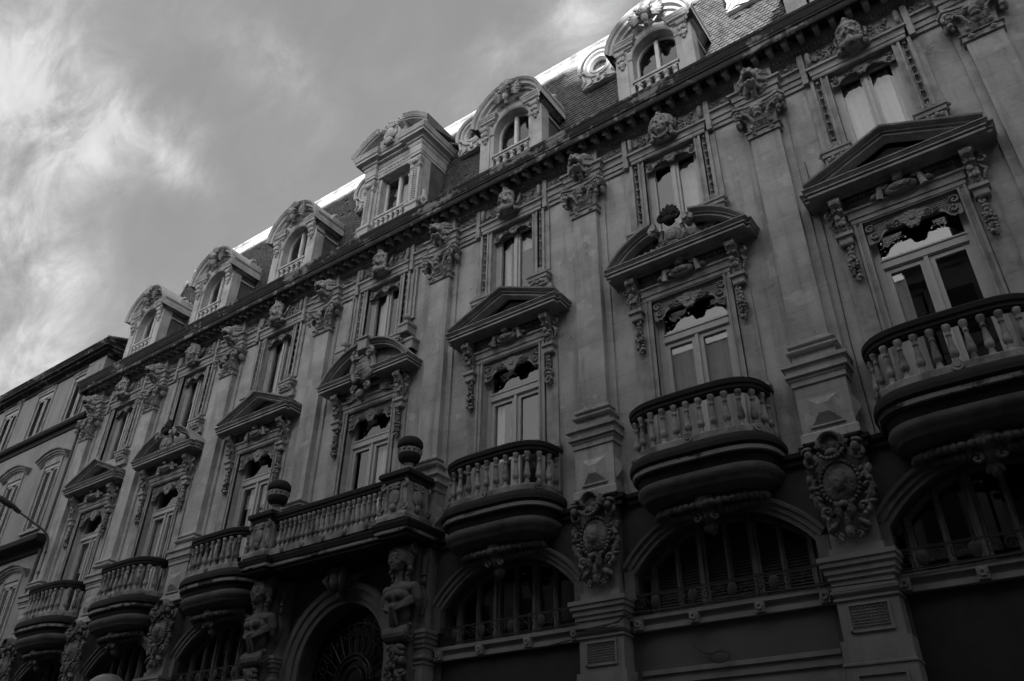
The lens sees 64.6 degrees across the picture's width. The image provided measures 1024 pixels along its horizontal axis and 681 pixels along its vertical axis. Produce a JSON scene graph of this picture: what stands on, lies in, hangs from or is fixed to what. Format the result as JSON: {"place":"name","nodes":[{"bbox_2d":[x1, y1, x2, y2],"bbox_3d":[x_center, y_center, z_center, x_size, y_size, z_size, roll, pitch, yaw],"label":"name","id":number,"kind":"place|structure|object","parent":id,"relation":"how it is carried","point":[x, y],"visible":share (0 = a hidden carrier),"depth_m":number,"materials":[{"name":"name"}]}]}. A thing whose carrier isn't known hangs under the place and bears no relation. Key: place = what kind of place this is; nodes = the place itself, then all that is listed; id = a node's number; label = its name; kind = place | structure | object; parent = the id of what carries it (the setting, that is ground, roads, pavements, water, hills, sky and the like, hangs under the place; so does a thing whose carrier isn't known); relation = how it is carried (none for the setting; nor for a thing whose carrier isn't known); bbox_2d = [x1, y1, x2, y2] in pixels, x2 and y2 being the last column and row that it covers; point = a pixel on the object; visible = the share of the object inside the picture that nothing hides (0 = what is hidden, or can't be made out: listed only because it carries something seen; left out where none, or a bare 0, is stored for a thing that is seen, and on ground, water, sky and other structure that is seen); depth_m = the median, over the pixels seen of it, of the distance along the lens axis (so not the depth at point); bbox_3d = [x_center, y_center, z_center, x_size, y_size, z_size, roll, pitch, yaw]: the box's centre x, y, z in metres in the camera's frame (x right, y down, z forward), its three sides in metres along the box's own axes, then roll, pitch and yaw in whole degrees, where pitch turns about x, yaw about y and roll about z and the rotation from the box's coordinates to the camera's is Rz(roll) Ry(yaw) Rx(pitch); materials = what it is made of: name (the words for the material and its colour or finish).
{"place":"outdoors","nodes":[
{"label":"outdoors","id":0,"kind":"place"},
{"bbox_2d":[0,335,128,656],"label":"plain building","id":1,"kind":"structure","parent":0,"point":[42,413],"depth_m":31.84,"materials":[{"name":"stone"}]},
{"bbox_2d":[0,403,23,451],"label":"shuttered window","id":2,"kind":"structure","parent":1,"relation":"in","point":[13,417],"depth_m":35.38,"materials":[{"name":"wood"}]},
{"bbox_2d":[0,564,30,641],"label":"shuttered window","id":3,"kind":"structure","parent":1,"relation":"in","point":[11,575],"depth_m":28.07,"materials":[{"name":"wood"}]},
{"bbox_2d":[0,464,31,542],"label":"shuttered window","id":4,"kind":"structure","parent":1,"relation":"in","point":[13,476],"depth_m":31.92,"materials":[{"name":"wood"}]},
{"bbox_2d":[20,384,58,441],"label":"shuttered window","id":5,"kind":"structure","parent":1,"relation":"in","point":[44,397],"depth_m":33.90,"materials":[{"name":"wood"}]},
{"bbox_2d":[18,446,70,535],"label":"shuttered window","id":6,"kind":"structure","parent":1,"relation":"in","point":[52,459],"depth_m":30.28,"materials":[{"name":"wood"}]},
{"bbox_2d":[57,364,94,423],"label":"shuttered window","id":7,"kind":"structure","parent":1,"relation":"in","point":[77,405],"depth_m":32.43,"materials":[{"name":"wood"}]},
{"bbox_2d":[0,0,640,395],"label":"sky","id":8,"kind":"structure","parent":0,"point":[140,139],"materials":[{"name":"grey"}]},
{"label":"pavement","id":9,"kind":"structure","parent":0,"visible":0},
{"bbox_2d":[0,0,1023,680],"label":"ornate building","id":10,"kind":"structure","parent":9,"relation":"on","point":[512,378],"depth_m":16.89,"materials":[{"name":"stone"}]},
{"bbox_2d":[0,495,48,578],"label":"street lamp","id":11,"kind":"object","parent":10,"relation":"attached to","point":[6,502],"visible":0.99,"depth_m":27.26,"materials":[{"name":"grey metal"}]},
{"bbox_2d":[58,506,104,610],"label":"french window","id":12,"kind":"structure","parent":10,"relation":"in","point":[86,539],"depth_m":26.97,"materials":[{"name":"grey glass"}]},
{"bbox_2d":[106,402,134,460],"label":"upper window","id":13,"kind":"structure","parent":10,"relation":"in","point":[127,409],"depth_m":29.34,"materials":[{"name":"grey glass"}]},
{"bbox_2d":[133,478,180,589],"bbox_3d":[-10.640,6.102,24.394,1.600,3.870,0.415,-21,-39,30],"label":"french window","id":14,"kind":"structure","parent":10,"relation":"in","point":[166,513],"depth_m":24.87,"materials":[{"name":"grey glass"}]},
{"bbox_2d":[177,368,206,431],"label":"upper window","id":15,"kind":"structure","parent":10,"relation":"in","point":[198,377],"depth_m":27.31,"materials":[{"name":"grey glass"}]},
{"bbox_2d":[224,443,274,562],"bbox_3d":[-7.156,4.776,22.271,1.600,3.870,0.415,-21,-39,30],"label":"french window","id":16,"kind":"structure","parent":10,"relation":"in","point":[256,486],"depth_m":22.86,"materials":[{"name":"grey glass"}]},
{"bbox_2d":[262,328,293,392],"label":"upper window","id":17,"kind":"structure","parent":10,"relation":"in","point":[285,337],"depth_m":25.17,"materials":[{"name":"grey glass"}]},
{"bbox_2d":[343,400,391,528],"bbox_3d":[-3.565,3.407,20.078,1.600,3.870,0.407,-21,-39,30],"label":"french window","id":18,"kind":"structure","parent":10,"relation":"in","point":[371,444],"depth_m":20.60,"materials":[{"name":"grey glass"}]},
{"bbox_2d":[369,278,400,336],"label":"upper window","id":19,"kind":"structure","parent":10,"relation":"in","point":[386,307],"depth_m":23.06,"materials":[{"name":"grey glass"}]},
{"bbox_2d":[484,346,538,489],"bbox_3d":[0.066,2.022,17.861,1.600,3.870,0.397,-21,-39,30],"label":"french window","id":20,"kind":"structure","parent":10,"relation":"in","point":[515,395],"depth_m":18.38,"materials":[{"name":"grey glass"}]},
{"bbox_2d":[494,217,531,287],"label":"upper window","id":21,"kind":"structure","parent":10,"relation":"in","point":[516,230],"depth_m":20.83,"materials":[{"name":"grey glass"}]},
{"bbox_2d":[645,141,702,230],"bbox_3d":[3.746,-3.389,18.320,1.280,2.200,0.453,-21,-39,30],"label":"upper window","id":22,"kind":"structure","parent":10,"relation":"in","point":[686,185],"depth_m":18.53,"materials":[{"name":"grey glass"}]},
{"bbox_2d":[653,277,746,440],"bbox_3d":[3.662,0.648,15.660,1.600,3.870,0.378,-21,-39,30],"label":"french window","id":23,"kind":"structure","parent":10,"relation":"in","point":[696,363],"depth_m":16.02,"materials":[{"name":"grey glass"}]},
{"bbox_2d":[693,644,729,662],"bbox_3d":[3.159,4.960,12.881,0.630,0.358,0.073,-23,-40,32],"label":"cable coil","id":24,"kind":"object","parent":10,"relation":"on","point":[714,653],"visible":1,"depth_m":12.82,"materials":[{"name":"black rubber"}]},
{"bbox_2d":[549,551,1023,645],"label":"cable","id":25,"kind":"object","parent":10,"relation":"attached to","point":[605,625],"visible":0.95,"depth_m":12.50,"materials":[{"name":"black rubber"}]},
{"bbox_2d":[804,162,875,432],"bbox_3d":[5.860,-1.054,14.623,0.056,6.050,0.017,-21,-39,30],"label":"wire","id":26,"kind":"object","parent":10,"relation":"attached to","point":[845,318],"visible":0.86,"depth_m":14.16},
{"bbox_2d":[829,49,915,144],"bbox_3d":[7.231,-4.725,16.181,1.280,2.200,0.424,-21,-39,30],"label":"upper window","id":27,"kind":"structure","parent":10,"relation":"in","point":[871,102],"depth_m":16.40,"materials":[{"name":"grey glass"}]},
{"bbox_2d":[864,191,1017,375],"bbox_3d":[7.160,-0.677,13.538,1.600,3.870,0.397,-21,-39,30],"label":"french window","id":28,"kind":"structure","parent":10,"relation":"in","point":[898,298],"depth_m":13.97,"materials":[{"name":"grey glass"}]},
{"label":"road","id":29,"kind":"structure","parent":0,"visible":0},
{"bbox_2d":[90,673,123,680],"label":"globe lamp","id":30,"kind":"object","parent":29,"relation":"on","point":[108,677],"visible":1,"depth_m":10.95,"materials":[{"name":"glass"}]}
]}

